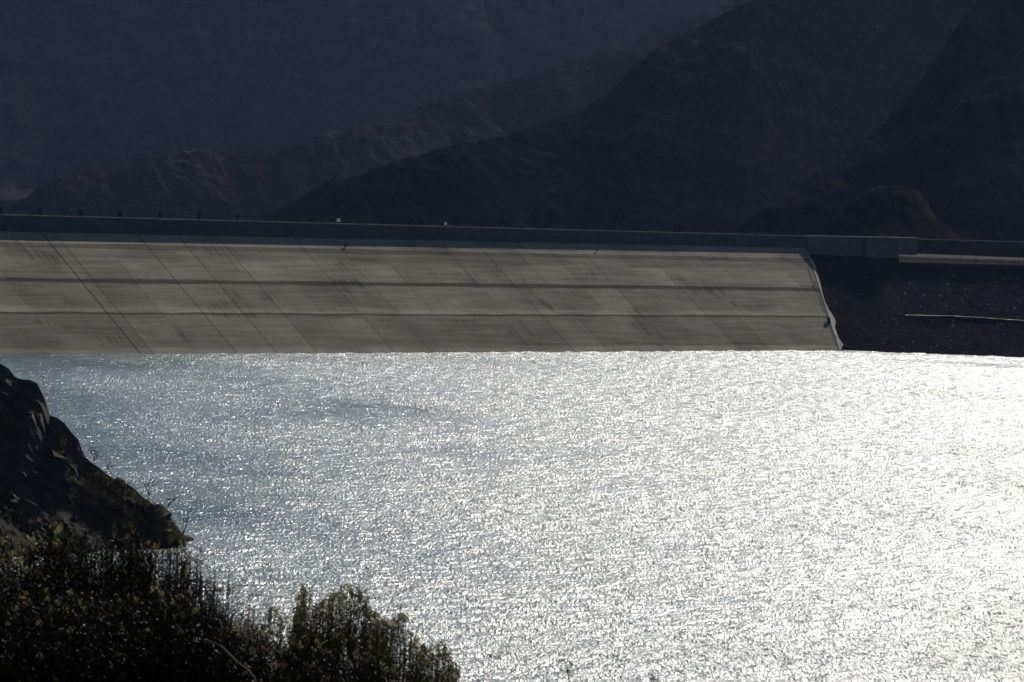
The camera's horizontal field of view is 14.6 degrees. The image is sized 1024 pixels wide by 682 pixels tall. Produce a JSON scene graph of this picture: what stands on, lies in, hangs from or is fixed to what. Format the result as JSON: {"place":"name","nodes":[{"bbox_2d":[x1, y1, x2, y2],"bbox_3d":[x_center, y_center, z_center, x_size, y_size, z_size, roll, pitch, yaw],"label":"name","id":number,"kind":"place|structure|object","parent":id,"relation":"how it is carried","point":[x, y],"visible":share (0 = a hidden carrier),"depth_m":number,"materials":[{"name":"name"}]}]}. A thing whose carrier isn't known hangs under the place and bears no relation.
{"place":"outdoors","nodes":[
{"label":"outdoors","id":0,"kind":"place"},
{"bbox_2d":[0,364,186,547],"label":"headland","id":1,"kind":"structure","parent":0,"point":[32,429],"depth_m":661.91,"materials":[{"name":"black stone"}]},
{"bbox_2d":[0,492,114,555],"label":"talus","id":2,"kind":"structure","parent":1,"relation":"on","point":[24,525],"depth_m":650.18,"materials":[{"name":"stone"}]},
{"bbox_2d":[0,436,185,553],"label":"scrub","id":3,"kind":"object","parent":1,"relation":"on","point":[176,534],"visible":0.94,"depth_m":663.24,"materials":[{"name":"green plant"}]},
{"bbox_2d":[0,391,185,557],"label":"rock outcrops","id":4,"kind":"object","parent":1,"relation":"on","point":[32,509],"visible":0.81,"depth_m":658.51,"materials":[{"name":"grey stone"}]},
{"bbox_2d":[89,446,102,460],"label":"bare bush","id":5,"kind":"object","parent":1,"relation":"on","point":[94,458],"visible":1,"depth_m":672.09,"materials":[{"name":"brown plant"}]},
{"bbox_2d":[105,460,115,471],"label":"bare bush","id":6,"kind":"object","parent":1,"relation":"on","point":[110,465],"visible":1,"depth_m":672.19,"materials":[{"name":"brown plant"}]},
{"bbox_2d":[141,479,155,494],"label":"bare bush","id":7,"kind":"object","parent":1,"relation":"on","point":[148,484],"visible":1,"depth_m":673.36,"materials":[{"name":"brown plant"}]},
{"bbox_2d":[167,495,179,507],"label":"bare bush","id":8,"kind":"object","parent":1,"relation":"on","point":[172,500],"visible":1,"depth_m":674.51,"materials":[{"name":"brown plant"}]},
{"bbox_2d":[178,507,191,533],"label":"bare bush","id":9,"kind":"object","parent":1,"relation":"on","point":[184,520],"visible":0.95,"depth_m":675.65,"materials":[{"name":"brown plant"}]},
{"bbox_2d":[0,0,731,209],"bbox_3d":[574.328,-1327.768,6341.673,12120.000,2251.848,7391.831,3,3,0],"label":"mountain","id":10,"kind":"structure","parent":0,"point":[91,85],"depth_m":5110.81,"materials":[{"name":"stone"}]},
{"bbox_2d":[0,0,750,220],"bbox_3d":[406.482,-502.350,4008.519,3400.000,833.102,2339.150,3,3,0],"label":"ridge","id":11,"kind":"structure","parent":0,"point":[192,183],"depth_m":3696.22,"materials":[{"name":"grey stone"}]},
{"bbox_2d":[0,350,1023,681],"bbox_3d":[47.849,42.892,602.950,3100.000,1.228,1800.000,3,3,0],"label":"water","id":12,"kind":"structure","parent":0,"point":[700,516],"depth_m":797.41,"materials":[{"name":"grey liquid"}]},
{"bbox_2d":[185,535,193,541],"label":"rock","id":13,"kind":"object","parent":12,"relation":"in","point":[189,538],"visible":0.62,"depth_m":675.63,"materials":[{"name":"grey stone"}]},
{"bbox_2d":[249,0,978,233],"bbox_3d":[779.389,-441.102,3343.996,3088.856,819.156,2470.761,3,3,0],"label":"mountain","id":14,"kind":"structure","parent":0,"point":[733,120],"depth_m":2377.97,"materials":[{"name":"black stone"}]},
{"bbox_2d":[735,0,1023,241],"bbox_3d":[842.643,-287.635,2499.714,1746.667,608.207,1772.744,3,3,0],"label":"spur","id":15,"kind":"structure","parent":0,"point":[946,139],"depth_m":1889.63,"materials":[{"name":"black stone"}]},
{"bbox_2d":[810,185,980,240],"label":"rocky knoll","id":16,"kind":"structure","parent":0,"point":[892,211],"depth_m":1627.87,"materials":[{"name":"black stone"}]},
{"bbox_2d":[809,254,1023,356],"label":"embankment","id":17,"kind":"structure","parent":0,"point":[862,308],"depth_m":1461.30,"materials":[{"name":"black stone"}]},
{"bbox_2d":[866,277,1017,353],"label":"loose stones","id":18,"kind":"object","parent":17,"relation":"on","point":[946,306],"visible":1,"depth_m":1467.83,"materials":[{"name":"grey stone"}]},
{"bbox_2d":[899,256,1023,268],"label":"road shoulder","id":19,"kind":"object","parent":17,"relation":"on","point":[906,261],"visible":1,"depth_m":1491.94},
{"bbox_2d":[899,253,1023,259],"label":"road","id":20,"kind":"structure","parent":0,"point":[965,256],"depth_m":1522.14,"materials":[{"name":"grey concrete"}]},
{"bbox_2d":[900,237,917,254],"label":"gate block","id":21,"kind":"structure","parent":20,"relation":"on","point":[908,245],"depth_m":1523.17,"materials":[{"name":"grey concrete"}]},
{"bbox_2d":[919,255,1020,259],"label":"guard rail","id":22,"kind":"object","parent":20,"relation":"on","point":[958,256],"visible":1,"depth_m":1494.57,"materials":[{"name":"metal"}]},
{"bbox_2d":[917,239,1023,256],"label":"spillway wall","id":23,"kind":"structure","parent":20,"relation":"on","point":[977,247],"depth_m":1547.11,"materials":[{"name":"concrete"}]},
{"bbox_2d":[928,315,1012,319],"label":"path","id":24,"kind":"structure","parent":0,"point":[962,316],"depth_m":1457.19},
{"label":"ground","id":25,"kind":"structure","parent":0,"visible":0},
{"bbox_2d":[0,214,900,354],"bbox_3d":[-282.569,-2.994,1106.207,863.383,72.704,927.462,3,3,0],"label":"dam","id":26,"kind":"structure","parent":25,"relation":"on","point":[73,285],"depth_m":1299.42,"materials":[{"name":"concrete"}]},
{"bbox_2d":[807,235,899,257],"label":"abutment wall","id":27,"kind":"structure","parent":26,"relation":"on","point":[876,247],"depth_m":1484.76,"materials":[{"name":"concrete"}]},
{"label":"hillside","id":28,"kind":"structure","parent":0,"visible":0},
{"bbox_2d":[0,521,81,646],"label":"shrub","id":29,"kind":"object","parent":28,"relation":"on","point":[27,577],"visible":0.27,"depth_m":43.17,"materials":[{"name":"green plant"}]},
{"bbox_2d":[0,586,101,681],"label":"shrub","id":30,"kind":"object","parent":28,"relation":"on","point":[47,659],"visible":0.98,"depth_m":38.26,"materials":[{"name":"green plant"}]},
{"bbox_2d":[35,522,160,657],"bbox_3d":[-4.668,3.318,44.501,1.707,2.800,2.675,3,3,0],"label":"shrub","id":31,"kind":"object","parent":28,"relation":"on","point":[83,579],"visible":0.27,"depth_m":43.64,"materials":[{"name":"green plant"}]},
{"bbox_2d":[61,576,220,681],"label":"shrub","id":32,"kind":"object","parent":28,"relation":"on","point":[132,662],"visible":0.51,"depth_m":38.81,"materials":[{"name":"green plant"}]},
{"bbox_2d":[107,538,244,670],"bbox_3d":[-3.612,3.582,44.251,1.969,2.905,2.193,3,3,0],"label":"shrub","id":33,"kind":"object","parent":28,"relation":"on","point":[162,570],"visible":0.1,"depth_m":43.70,"materials":[{"name":"green plant"}]},
{"bbox_2d":[180,584,248,595],"bbox_3d":[-3.219,2.691,43.209,0.749,0.167,0.013,3,3,0],"label":"twig","id":34,"kind":"object","parent":33,"relation":"attached to","point":[215,590],"visible":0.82,"depth_m":43.20,"materials":[{"name":"wood"}]},
{"bbox_2d":[145,593,275,681],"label":"shrub","id":35,"kind":"object","parent":28,"relation":"on","point":[222,657],"visible":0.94,"depth_m":38.08,"materials":[{"name":"green plant"}]},
{"bbox_2d":[154,538,268,640],"bbox_3d":[-3.222,3.534,43.280,1.530,2.958,2.125,3,3,0],"label":"shrub","id":36,"kind":"object","parent":28,"relation":"on","point":[207,599],"visible":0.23,"depth_m":42.92,"materials":[{"name":"green plant"}]},
{"bbox_2d":[204,639,255,681],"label":"twig","id":37,"kind":"object","parent":28,"relation":"on","point":[227,652],"visible":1,"depth_m":37.25,"materials":[{"name":"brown wood"}]},
{"bbox_2d":[220,603,320,681],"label":"shrub","id":38,"kind":"object","parent":28,"relation":"on","point":[269,622],"visible":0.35,"depth_m":39.55,"materials":[{"name":"green plant"}]},
{"bbox_2d":[230,638,396,681],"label":"shrub","id":39,"kind":"object","parent":28,"relation":"on","point":[317,669],"visible":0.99,"depth_m":37.75,"materials":[{"name":"green plant"}]},
{"bbox_2d":[282,582,393,681],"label":"shrub","id":40,"kind":"object","parent":28,"relation":"on","point":[339,642],"visible":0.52,"depth_m":39.75,"materials":[{"name":"green plant"}]},
{"bbox_2d":[353,605,466,681],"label":"shrub","id":41,"kind":"object","parent":28,"relation":"on","point":[419,665],"visible":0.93,"depth_m":39.09,"materials":[{"name":"green plant"}]},
{"bbox_2d":[563,661,572,681],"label":"sprig","id":42,"kind":"object","parent":28,"relation":"on","point":[568,671],"visible":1,"depth_m":36.20,"materials":[{"name":"green plant"}]},
{"bbox_2d":[647,670,656,681],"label":"sprig","id":43,"kind":"object","parent":28,"relation":"on","point":[652,678],"visible":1,"depth_m":35.20,"materials":[{"name":"green plant"}]}
]}

